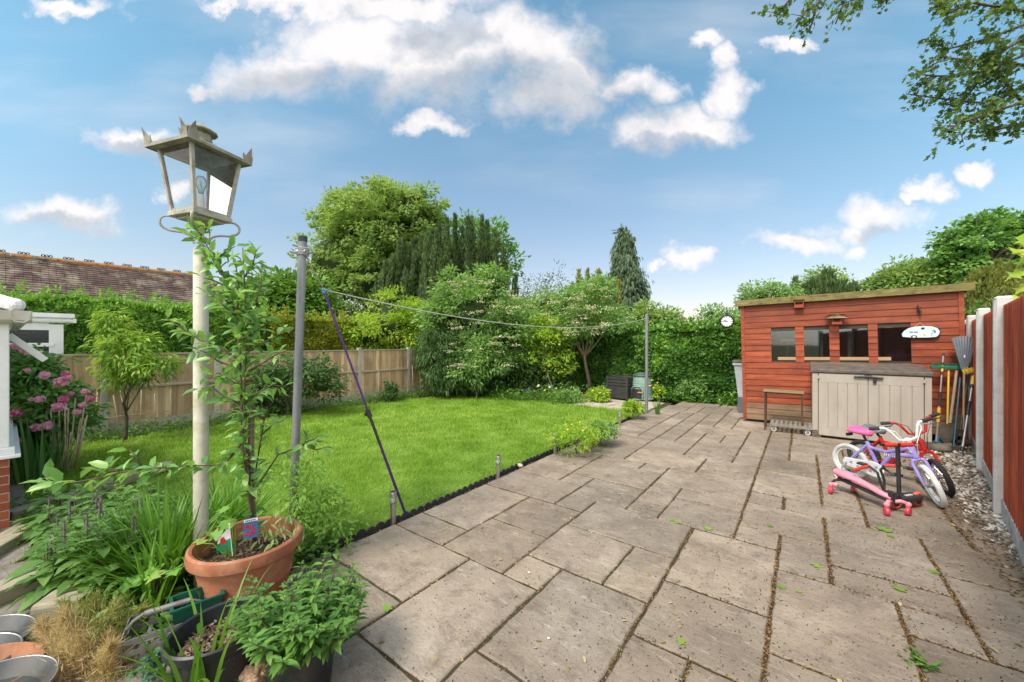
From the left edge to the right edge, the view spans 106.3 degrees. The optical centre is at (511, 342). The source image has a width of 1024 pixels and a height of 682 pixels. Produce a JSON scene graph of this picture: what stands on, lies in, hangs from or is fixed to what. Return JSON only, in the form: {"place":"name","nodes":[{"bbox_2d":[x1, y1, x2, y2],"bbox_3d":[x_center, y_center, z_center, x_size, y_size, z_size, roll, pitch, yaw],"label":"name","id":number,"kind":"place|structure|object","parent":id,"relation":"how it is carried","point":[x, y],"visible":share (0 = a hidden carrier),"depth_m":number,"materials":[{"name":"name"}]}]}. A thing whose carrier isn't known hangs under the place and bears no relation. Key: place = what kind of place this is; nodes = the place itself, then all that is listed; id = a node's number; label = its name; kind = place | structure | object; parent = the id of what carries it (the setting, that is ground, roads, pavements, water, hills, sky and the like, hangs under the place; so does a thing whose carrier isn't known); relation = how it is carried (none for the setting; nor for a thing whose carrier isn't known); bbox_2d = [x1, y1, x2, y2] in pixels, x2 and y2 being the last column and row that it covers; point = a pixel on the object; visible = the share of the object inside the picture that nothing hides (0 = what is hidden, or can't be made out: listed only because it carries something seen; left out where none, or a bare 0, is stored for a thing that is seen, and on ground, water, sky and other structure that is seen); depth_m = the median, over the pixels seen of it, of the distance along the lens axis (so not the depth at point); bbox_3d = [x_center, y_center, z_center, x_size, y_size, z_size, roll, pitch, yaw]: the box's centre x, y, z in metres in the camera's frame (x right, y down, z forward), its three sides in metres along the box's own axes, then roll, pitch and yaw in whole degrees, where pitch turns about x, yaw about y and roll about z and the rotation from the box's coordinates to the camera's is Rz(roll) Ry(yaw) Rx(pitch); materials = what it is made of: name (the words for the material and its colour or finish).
{"place":"outdoors","nodes":[
{"label":"outdoors","id":0,"kind":"place"},
{"bbox_2d":[0,467,37,641],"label":"path","id":1,"kind":"structure","parent":0,"point":[14,552],"depth_m":2.80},
{"bbox_2d":[0,614,35,638],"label":"plant saucer","id":2,"kind":"object","parent":1,"relation":"on","point":[16,623],"visible":0.57,"depth_m":2.06,"materials":[{"name":"metal"}]},
{"bbox_2d":[0,510,41,555],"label":"sleeper","id":3,"kind":"object","parent":1,"relation":"on","point":[7,538],"depth_m":3.01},
{"bbox_2d":[0,565,46,605],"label":"sleeper","id":4,"kind":"object","parent":1,"relation":"on","point":[12,594],"depth_m":2.38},
{"bbox_2d":[23,397,641,603],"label":"lawn","id":5,"kind":"structure","parent":0,"point":[452,486],"depth_m":5.34,"materials":[{"name":"plant"}]},
{"bbox_2d":[10,409,89,487],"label":"iris plant","id":6,"kind":"object","parent":5,"relation":"on","point":[31,463],"visible":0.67,"depth_m":4.39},
{"bbox_2d":[45,395,87,468],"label":"dry canes","id":7,"kind":"object","parent":5,"relation":"on","point":[67,447],"visible":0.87,"depth_m":4.60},
{"bbox_2d":[1,468,180,613],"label":"purple sage","id":8,"kind":"object","parent":5,"relation":"on","point":[48,523],"visible":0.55,"depth_m":2.46,"materials":[{"name":"plant"}]},
{"bbox_2d":[10,461,172,519],"bbox_3d":[-4.462,1.565,4.183,0.120,0.100,1.483,0,0,5],"label":"sleeper","id":9,"kind":"object","parent":5,"relation":"on","point":[15,512],"visible":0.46,"depth_m":4.10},
{"bbox_2d":[18,475,271,609],"bbox_3d":[-2.287,1.268,2.464,1.170,0.692,1.218,0,0,14],"label":"crocosmia","id":10,"kind":"object","parent":5,"relation":"on","point":[174,543],"visible":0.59,"depth_m":2.38,"materials":[{"name":"plant"}]},
{"bbox_2d":[117,463,288,534],"bbox_3d":[-2.271,1.272,2.992,1.193,0.626,1.131,0,0,37],"label":"crocosmia","id":11,"kind":"object","parent":5,"relation":"on","point":[237,504],"visible":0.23,"depth_m":3.06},
{"bbox_2d":[320,288,407,516],"bbox_3d":[-1.350,0.543,3.499,0.798,2.092,0.043,0,0,0],"label":"line prop","id":12,"kind":"object","parent":5,"relation":"on","point":[367,413],"visible":1,"depth_m":3.49,"materials":[{"name":"purple metal"}]},
{"bbox_2d":[38,388,673,658],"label":"flower bed soil","id":13,"kind":"structure","parent":0,"point":[665,402],"depth_m":10.88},
{"bbox_2d":[0,642,43,681],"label":"plant saucer","id":14,"kind":"object","parent":13,"relation":"on","point":[14,649],"visible":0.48,"depth_m":1.84,"materials":[{"name":"ceramic"}]},
{"bbox_2d":[0,294,47,529],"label":"conservatory","id":15,"kind":"object","parent":13,"relation":"on","point":[14,316],"visible":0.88,"depth_m":3.28,"materials":[{"name":"plastic"}]},
{"bbox_2d":[10,312,75,365],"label":"outbuilding","id":16,"kind":"structure","parent":13,"relation":"on","point":[41,330],"depth_m":6.44,"materials":[{"name":"paint"}]},
{"bbox_2d":[10,330,48,365],"bbox_3d":[-8.806,0.785,5.193,0.010,2.000,3.240,0,0,37],"label":"window","id":17,"kind":"structure","parent":16,"relation":"in","point":[31,336],"depth_m":6.35,"materials":[{"name":"grey glass"}]},
{"bbox_2d":[10,342,116,466],"bbox_3d":[-5.658,0.864,4.815,1.700,1.750,0.952,0,0,6],"label":"rose bush","id":18,"kind":"object","parent":13,"relation":"on","point":[38,388],"visible":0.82,"depth_m":4.66,"materials":[{"name":"plant"}]},
{"bbox_2d":[30,583,98,625],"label":"stone block","id":19,"kind":"structure","parent":13,"relation":"on","point":[43,605],"depth_m":2.18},
{"bbox_2d":[21,601,147,681],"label":"dried plumes","id":20,"kind":"object","parent":13,"relation":"on","point":[71,652],"visible":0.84,"depth_m":1.80,"materials":[{"name":"plant"}]},
{"bbox_2d":[48,585,151,652],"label":"dried plumes","id":21,"kind":"object","parent":13,"relation":"on","point":[92,609],"visible":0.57,"depth_m":2.04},
{"bbox_2d":[78,307,192,440],"bbox_3d":[-6.328,0.583,6.407,1.481,2.414,1.128,0,0,-16],"label":"peach tree","id":22,"kind":"object","parent":13,"relation":"on","point":[136,367],"visible":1,"depth_m":6.34,"materials":[{"name":"green plant"}]},
{"bbox_2d":[9,493,365,665],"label":"corner undergrowth","id":23,"kind":"object","parent":13,"relation":"on","point":[297,552],"visible":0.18,"depth_m":2.45,"materials":[{"name":"plant"}]},
{"bbox_2d":[112,561,183,598],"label":"mallow plant","id":24,"kind":"object","parent":23,"relation":"on","point":[154,574],"visible":0.73,"depth_m":2.18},
{"bbox_2d":[107,527,201,623],"bbox_3d":[-2.007,1.323,2.200,0.370,0.484,0.477,0,0,-24],"label":"iris plant","id":25,"kind":"object","parent":23,"relation":"on","point":[147,587],"visible":0.7,"depth_m":2.19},
{"bbox_2d":[141,117,253,587],"bbox_3d":[-2.030,0.126,2.505,0.454,3.119,0.454,0,0,18],"label":"lamp post","id":26,"kind":"object","parent":13,"relation":"on","point":[192,145],"visible":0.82,"depth_m":2.48,"materials":[{"name":"white metal"}]},
{"bbox_2d":[39,347,442,445],"bbox_3d":[-4.973,0.925,9.747,0.100,1.580,8.910,0,0,37],"label":"wooden fence","id":27,"kind":"object","parent":13,"relation":"on","point":[374,369],"visible":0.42,"depth_m":8.05,"materials":[{"name":"wood"}]},
{"bbox_2d":[68,385,447,443],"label":"bed weeds","id":28,"kind":"object","parent":13,"relation":"on","point":[185,425],"visible":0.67,"depth_m":7.96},
{"bbox_2d":[233,352,351,415],"bbox_3d":[-5.041,1.031,8.743,2.496,1.748,1.599,0,0,13],"label":"climbing shrub","id":29,"kind":"object","parent":13,"relation":"on","point":[319,379],"visible":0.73,"depth_m":8.64,"materials":[{"name":"green plant"}]},
{"bbox_2d":[260,447,337,547],"bbox_3d":[-1.659,1.257,3.031,0.631,0.856,0.530,0,0,37],"label":"leafy shrub","id":30,"kind":"object","parent":13,"relation":"on","point":[300,510],"visible":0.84,"depth_m":2.97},
{"bbox_2d":[289,235,315,518],"bbox_3d":[-1.697,0.413,3.099,0.220,2.546,0.083,0,0,-7],"label":"washing line post","id":31,"kind":"object","parent":13,"relation":"on","point":[302,252],"visible":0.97,"depth_m":3.08,"materials":[{"name":"grey metal"}]},
{"bbox_2d":[265,304,360,352],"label":"privet hedge","id":32,"kind":"object","parent":13,"relation":"on","point":[320,337],"visible":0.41,"depth_m":12.03,"materials":[{"name":"plant"}]},
{"bbox_2d":[293,468,370,555],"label":"leafy shrub","id":33,"kind":"object","parent":13,"relation":"on","point":[330,525],"visible":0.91,"depth_m":3.03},
{"bbox_2d":[342,285,430,350],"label":"shrub","id":34,"kind":"object","parent":13,"relation":"on","point":[391,325],"visible":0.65,"depth_m":13.07,"materials":[{"name":"green plant"}]},
{"bbox_2d":[410,322,496,397],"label":"bamboo shrub","id":35,"kind":"object","parent":13,"relation":"on","point":[436,371],"visible":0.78,"depth_m":11.40,"materials":[{"name":"green plant"}]},
{"bbox_2d":[301,417,629,563],"bbox_3d":[0.466,1.611,5.432,0.058,0.148,6.621,0,0,37],"label":"lawn edging","id":36,"kind":"object","parent":13,"relation":"on","point":[363,533],"visible":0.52,"depth_m":3.78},
{"bbox_2d":[410,260,545,382],"bbox_3d":[-0.924,-0.446,12.601,4.392,4.504,4.185,0,0,37],"label":"elder shrub","id":37,"kind":"object","parent":13,"relation":"on","point":[473,298],"visible":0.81,"depth_m":11.96,"materials":[{"name":"green plant"}]},
{"bbox_2d":[444,331,513,396],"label":"shrub","id":38,"kind":"object","parent":13,"relation":"on","point":[483,374],"visible":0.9,"depth_m":11.09,"materials":[{"name":"green plant"}]},
{"bbox_2d":[449,377,585,405],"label":"border plants","id":39,"kind":"object","parent":13,"relation":"on","point":[509,393],"visible":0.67,"depth_m":11.01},
{"bbox_2d":[482,333,576,393],"bbox_3d":[0.304,0.711,12.466,3.079,2.173,3.450,0,0,37],"label":"dark laurel","id":40,"kind":"object","parent":13,"relation":"on","point":[528,374],"visible":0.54,"depth_m":11.87,"materials":[{"name":"green plant"}]},
{"bbox_2d":[507,313,579,390],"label":"young tree","id":41,"kind":"object","parent":13,"relation":"on","point":[545,333],"visible":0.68,"depth_m":11.90,"materials":[{"name":"green plant"}]},
{"bbox_2d":[510,285,588,326],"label":"hazel tree","id":42,"kind":"object","parent":13,"relation":"on","point":[542,305],"visible":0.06,"depth_m":16.56,"materials":[{"name":"green plant"}]},
{"bbox_2d":[539,271,638,389],"bbox_3d":[2.368,-0.407,12.451,3.104,4.004,3.276,0,0,37],"label":"elder tree","id":43,"kind":"object","parent":13,"relation":"on","point":[590,295],"visible":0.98,"depth_m":12.36,"materials":[{"name":"green plant"}]},
{"bbox_2d":[606,374,632,399],"bbox_3d":[3.188,1.262,11.096,0.660,0.645,0.660,0,0,43],"label":"compost bin","id":44,"kind":"object","parent":13,"relation":"on","point":[620,386],"visible":0.73,"depth_m":10.83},
{"bbox_2d":[592,382,737,405],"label":"hedge foot ivy","id":45,"kind":"object","parent":13,"relation":"on","point":[707,399],"visible":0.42,"depth_m":10.19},
{"bbox_2d":[471,299,984,404],"bbox_3d":[4.437,0.437,12.277,13.825,2.724,2.919,0,0,33],"label":"leafy hedge","id":46,"kind":"object","parent":13,"relation":"on","point":[691,349],"visible":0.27,"depth_m":11.09,"materials":[{"name":"plant"}]},
{"bbox_2d":[0,0,1023,323],"label":"sky","id":47,"kind":"structure","parent":0,"point":[732,151],"materials":[{"name":"blue"}]},
{"bbox_2d":[52,401,1023,681],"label":"patio","id":48,"kind":"structure","parent":0,"point":[456,599],"depth_m":2.62,"materials":[{"name":"stone"}]},
{"bbox_2d":[0,654,59,681],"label":"plant saucer","id":49,"kind":"object","parent":48,"relation":"on","point":[24,667],"visible":0.98,"depth_m":1.70,"materials":[{"name":"metal"}]},
{"bbox_2d":[124,648,166,681],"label":"sedum","id":50,"kind":"object","parent":48,"relation":"on","point":[146,676],"visible":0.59,"depth_m":1.74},
{"bbox_2d":[116,597,206,673],"bbox_3d":[-1.792,1.463,2.000,0.340,0.205,0.240,0,0,-36],"label":"wire crate","id":51,"kind":"object","parent":48,"relation":"on","point":[151,634],"visible":0.43,"depth_m":1.92,"materials":[{"name":"metal"}]},
{"bbox_2d":[89,560,270,681],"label":"iris plant","id":52,"kind":"object","parent":48,"relation":"on","point":[198,672],"visible":0.83,"depth_m":1.61,"materials":[{"name":"plant"}]},
{"bbox_2d":[169,586,224,624],"bbox_3d":[-1.712,1.468,2.086,0.226,0.194,0.166,0,0,-43],"label":"green trough","id":53,"kind":"object","parent":48,"relation":"on","point":[179,614],"visible":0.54,"depth_m":2.05,"materials":[{"name":"plastic"}]},
{"bbox_2d":[160,595,263,681],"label":"black tub","id":54,"kind":"object","parent":48,"relation":"on","point":[235,662],"visible":0.45,"depth_m":1.72,"materials":[{"name":"plastic"}]},
{"bbox_2d":[184,516,302,601],"bbox_3d":[-1.639,1.403,2.380,0.604,0.405,0.604,0,0,37],"label":"terracotta planter","id":55,"kind":"object","parent":48,"relation":"on","point":[214,572],"visible":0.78,"depth_m":2.26,"materials":[{"name":"ceramic"}]},
{"bbox_2d":[193,504,236,558],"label":"strawberry plant","id":56,"kind":"object","parent":55,"relation":"on","point":[216,534],"visible":0.81,"depth_m":2.33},
{"bbox_2d":[149,215,297,542],"bbox_3d":[-1.758,0.238,2.359,0.828,2.027,0.267,0,0,-2],"label":"cherry sapling","id":57,"kind":"object","parent":55,"relation":"in","point":[229,283],"visible":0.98,"depth_m":2.37,"materials":[{"name":"plant"}]},
{"bbox_2d":[19,447,165,495],"bbox_3d":[-2.390,0.731,2.184,0.808,0.295,0.228,0,0,-6],"label":"cherry branch tip","id":58,"kind":"object","parent":57,"relation":"attached to","point":[55,475],"visible":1,"depth_m":2.18,"materials":[{"name":"plant"}]},
{"bbox_2d":[250,511,300,551],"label":"wilting plant","id":59,"kind":"object","parent":55,"relation":"in","point":[288,520],"visible":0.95,"depth_m":2.36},
{"bbox_2d":[254,406,333,498],"bbox_3d":[-1.487,0.726,2.549,0.588,0.624,0.160,0,0,3],"label":"rose shoot","id":60,"kind":"object","parent":55,"relation":"in","point":[310,442],"visible":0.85,"depth_m":2.55,"materials":[{"name":"green plant"}]},
{"bbox_2d":[238,659,266,681],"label":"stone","id":61,"kind":"object","parent":48,"relation":"on","point":[246,675],"visible":0.62,"depth_m":1.72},
{"bbox_2d":[263,648,333,681],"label":"black plant pot","id":62,"kind":"object","parent":48,"relation":"on","point":[316,670],"visible":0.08,"depth_m":1.66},
{"bbox_2d":[216,551,371,679],"bbox_3d":[-0.957,1.229,1.796,0.635,0.323,0.617,0,0,37],"label":"mint plant","id":63,"kind":"object","parent":62,"relation":"in","point":[315,618],"visible":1,"depth_m":1.70,"materials":[{"name":"plant"}]},
{"bbox_2d":[546,417,610,457],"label":"yellow poppy plant","id":64,"kind":"object","parent":48,"relation":"on","point":[584,441],"visible":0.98,"depth_m":5.34,"materials":[{"name":"green plant"}]},
{"bbox_2d":[584,419,621,444],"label":"leafy plant","id":65,"kind":"object","parent":48,"relation":"on","point":[599,425],"visible":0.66,"depth_m":5.85,"materials":[{"name":"green plant"}]},
{"bbox_2d":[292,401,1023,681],"bbox_3d":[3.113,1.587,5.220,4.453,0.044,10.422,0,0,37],"label":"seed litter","id":66,"kind":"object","parent":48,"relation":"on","point":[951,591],"visible":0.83,"depth_m":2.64,"materials":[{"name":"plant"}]},
{"bbox_2d":[294,425,1021,681],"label":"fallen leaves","id":67,"kind":"object","parent":48,"relation":"on","point":[679,626],"visible":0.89,"depth_m":2.67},
{"bbox_2d":[326,417,1023,681],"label":"dark crumbs","id":68,"kind":"object","parent":48,"relation":"on","point":[750,570],"visible":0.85,"depth_m":2.53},
{"bbox_2d":[331,422,1023,681],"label":"patio joints","id":69,"kind":"object","parent":48,"relation":"on","point":[415,679],"visible":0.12,"depth_m":2.41,"materials":[{"name":"concrete"}]},
{"bbox_2d":[735,282,975,437],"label":"garden shed","id":70,"kind":"structure","parent":48,"relation":"on","point":[877,322],"depth_m":7.18,"materials":[{"name":"red wood"}]},
{"bbox_2d":[901,322,940,337],"bbox_3d":[6.675,-0.207,6.273,0.456,0.263,0.042,0,0,37],"label":"caravan plaque","id":71,"kind":"object","parent":70,"relation":"attached to","point":[923,331],"visible":1,"depth_m":6.25,"materials":[{"name":"metal"}]},
{"bbox_2d":[828,464,911,515],"bbox_3d":[3.506,1.360,3.810,0.345,0.450,0.658,0,0,-7],"label":"ride on toy","id":72,"kind":"object","parent":48,"relation":"on","point":[855,482],"visible":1,"depth_m":3.73,"materials":[{"name":"pink plastic"}]},
{"bbox_2d":[810,362,934,449],"bbox_3d":[5.853,0.966,6.362,1.443,1.239,0.846,0,0,37],"label":"storage box","id":73,"kind":"object","parent":48,"relation":"on","point":[845,395],"visible":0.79,"depth_m":6.07,"materials":[{"name":"beige plastic"}]},
{"bbox_2d":[818,373,867,439],"bbox_3d":[5.375,1.022,6.252,0.621,1.025,0.043,0,0,37],"label":"door","id":74,"kind":"structure","parent":73,"relation":"in","point":[842,398],"depth_m":6.25,"materials":[{"name":"beige plastic"}]},
{"bbox_2d":[868,375,925,445],"bbox_3d":[5.877,1.022,5.872,0.621,1.025,0.043,0,0,37],"label":"door","id":75,"kind":"structure","parent":73,"relation":"in","point":[898,399],"depth_m":5.87,"materials":[{"name":"beige plastic"}]},
{"bbox_2d":[832,417,947,507],"bbox_3d":[4.028,1.175,4.146,0.400,0.825,1.139,-5,1,-12],"label":"childrens bicycle","id":76,"kind":"object","parent":48,"relation":"on","point":[941,501],"visible":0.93,"depth_m":4.11,"materials":[{"name":"purple metal"}]},
{"bbox_2d":[847,412,955,496],"bbox_3d":[4.408,1.176,4.397,0.414,0.822,1.108,-5,1,-11],"label":"childrens bicycle","id":77,"kind":"object","parent":48,"relation":"on","point":[936,462],"visible":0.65,"depth_m":4.16,"materials":[{"name":"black metal"}]},
{"bbox_2d":[879,442,923,508],"bbox_3d":[3.794,1.276,3.696,0.434,0.619,0.140,0,0,-8],"label":"kick scooter","id":78,"kind":"object","parent":48,"relation":"on","point":[915,498],"visible":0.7,"depth_m":3.70,"materials":[{"name":"black plastic"}]},
{"bbox_2d":[965,295,1023,565],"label":"red fence","id":79,"kind":"object","parent":48,"relation":"on","point":[996,422],"visible":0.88,"depth_m":3.54,"materials":[{"name":"wood"}]},
{"bbox_2d":[951,336,972,429],"bbox_3d":[6.848,0.588,5.767,0.257,1.390,0.389,0,0,37],"label":"leaf rake","id":80,"kind":"object","parent":79,"relation":"attached to","point":[963,346],"visible":0.97,"depth_m":5.84,"materials":[{"name":"grey metal"}]},
{"bbox_2d":[571,398,664,414],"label":"slab path","id":81,"kind":"structure","parent":0,"point":[614,403],"depth_m":10.21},
{"bbox_2d":[631,372,653,399],"bbox_3d":[3.676,1.210,10.888,0.688,0.750,0.650,0,0,-43],"label":"composter","id":82,"kind":"object","parent":81,"relation":"on","point":[638,390],"visible":0.88,"depth_m":10.68,"materials":[{"name":"teal plastic"}]},
{"bbox_3d":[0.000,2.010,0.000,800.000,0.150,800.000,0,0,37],"label":"ground","id":83,"kind":"structure","parent":0,"visible":0},
{"bbox_2d":[0,250,226,318],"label":"neighbour bungalow","id":84,"kind":"object","parent":83,"relation":"on","point":[37,273],"visible":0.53,"depth_m":15.67,"materials":[{"name":"tile"}]},
{"bbox_2d":[0,279,271,355],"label":"conifer hedge","id":85,"kind":"object","parent":83,"relation":"on","point":[84,306],"visible":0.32,"depth_m":8.87,"materials":[{"name":"plant"}]},
{"bbox_2d":[221,265,350,324],"bbox_3d":[-12.046,-1.107,19.896,7.309,5.826,4.050,0,0,9],"label":"oak tree","id":86,"kind":"object","parent":83,"relation":"on","point":[281,287],"visible":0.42,"depth_m":19.09,"materials":[{"name":"green plant"}]},
{"bbox_2d":[286,174,452,318],"bbox_3d":[-8.864,-4.365,24.810,10.312,12.409,8.799,0,0,37],"label":"ash tree","id":87,"kind":"object","parent":83,"relation":"on","point":[367,227],"visible":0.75,"depth_m":22.89,"materials":[{"name":"green plant"}]},
{"bbox_2d":[366,228,443,350],"bbox_3d":[-5.963,-2.367,20.927,5.122,8.385,3.146,0,0,-1],"label":"yew tree","id":88,"kind":"object","parent":83,"relation":"on","point":[425,265],"visible":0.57,"depth_m":20.08,"materials":[{"name":"green plant"}]},
{"bbox_2d":[436,212,518,341],"bbox_3d":[-2.171,-3.156,23.065,5.788,9.923,3.031,0,0,-14],"label":"yew tree","id":89,"kind":"object","parent":83,"relation":"on","point":[468,255],"visible":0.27,"depth_m":22.60,"materials":[{"name":"green plant"}]},
{"bbox_2d":[441,207,531,277],"bbox_3d":[-2.007,-4.092,27.947,6.879,11.786,4.910,0,0,2],"label":"yew tree","id":90,"kind":"object","parent":83,"relation":"on","point":[508,246],"visible":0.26,"depth_m":27.55,"materials":[{"name":"green plant"}]},
{"bbox_2d":[513,260,573,301],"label":"birch tree","id":91,"kind":"object","parent":83,"relation":"on","point":[545,284],"visible":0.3,"depth_m":18.91,"materials":[{"name":"green plant"}]},
{"bbox_2d":[569,267,625,341],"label":"golden yew","id":92,"kind":"object","parent":83,"relation":"on","point":[619,300],"visible":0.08,"depth_m":20.29,"materials":[{"name":"green plant"}]},
{"bbox_2d":[606,223,653,319],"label":"weeping cypress","id":93,"kind":"object","parent":83,"relation":"on","point":[626,271],"visible":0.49,"depth_m":20.94,"materials":[{"name":"green plant"}]},
{"bbox_2d":[625,297,687,333],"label":"shrub","id":94,"kind":"object","parent":83,"relation":"on","point":[656,315],"visible":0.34,"depth_m":15.76,"materials":[{"name":"green plant"}]},
{"bbox_2d":[733,278,806,310],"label":"hawthorn","id":95,"kind":"object","parent":83,"relation":"on","point":[769,289],"visible":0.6,"depth_m":15.48,"materials":[{"name":"green plant"}]},
{"bbox_2d":[790,266,861,294],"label":"yew tree","id":96,"kind":"object","parent":83,"relation":"on","point":[819,283],"visible":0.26,"depth_m":17.53,"materials":[{"name":"green plant"}]},
{"bbox_2d":[858,253,966,290],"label":"ash tree","id":97,"kind":"object","parent":83,"relation":"on","point":[913,272],"visible":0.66,"depth_m":19.24,"materials":[{"name":"green plant"}]},
{"bbox_2d":[921,205,1023,283],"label":"sycamore","id":98,"kind":"object","parent":83,"relation":"on","point":[999,232],"visible":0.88,"depth_m":17.65,"materials":[{"name":"green plant"}]},
{"bbox_2d":[960,257,1023,314],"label":"yew tree","id":99,"kind":"object","parent":83,"relation":"on","point":[991,286],"visible":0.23,"depth_m":10.52,"materials":[{"name":"green plant"}]},
{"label":"soil behind shed","id":100,"kind":"structure","parent":0,"visible":0},
{"bbox_2d":[688,302,740,334],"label":"hawthorn","id":101,"kind":"object","parent":100,"relation":"on","point":[734,315],"visible":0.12,"depth_m":13.06,"materials":[{"name":"green plant"}]},
{"bbox_2d":[751,0,1023,161],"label":"overhanging sycamore","id":102,"kind":"object","parent":100,"relation":"on","point":[992,65],"visible":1,"depth_m":6.16,"materials":[{"name":"green plant"}]},
{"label":"gravel bed","id":103,"kind":"structure","parent":0,"visible":0},
{"bbox_2d":[943,442,957,446],"bbox_3d":[6.527,1.544,5.734,0.204,0.143,0.144,0,0,37],"label":"stone","id":104,"kind":"object","parent":103,"relation":"on","point":[949,443],"visible":0.36,"depth_m":5.70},
{"bbox_2d":[939,369,958,442],"bbox_3d":[6.699,0.940,5.811,0.482,1.090,0.162,0,0,-18],"label":"spade","id":105,"kind":"object","parent":104,"relation":"on","point":[946,432],"visible":0.98,"depth_m":5.78,"materials":[{"name":"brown wood"}]},
{"bbox_2d":[912,442,1023,569],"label":"gravel","id":106,"kind":"structure","parent":103,"relation":"on","point":[978,481],"depth_m":4.24,"materials":[{"name":"gravel"}]},
{"bbox_2d":[891,445,1023,604],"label":"dead leaves","id":107,"kind":"object","parent":106,"relation":"on","point":[995,552],"visible":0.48,"depth_m":3.28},
{"bbox_2d":[1004,234,1023,299],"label":"sapling","id":108,"kind":"object","parent":103,"relation":"on","point":[1016,273],"visible":0.75,"depth_m":3.82,"materials":[{"name":"green plant"}]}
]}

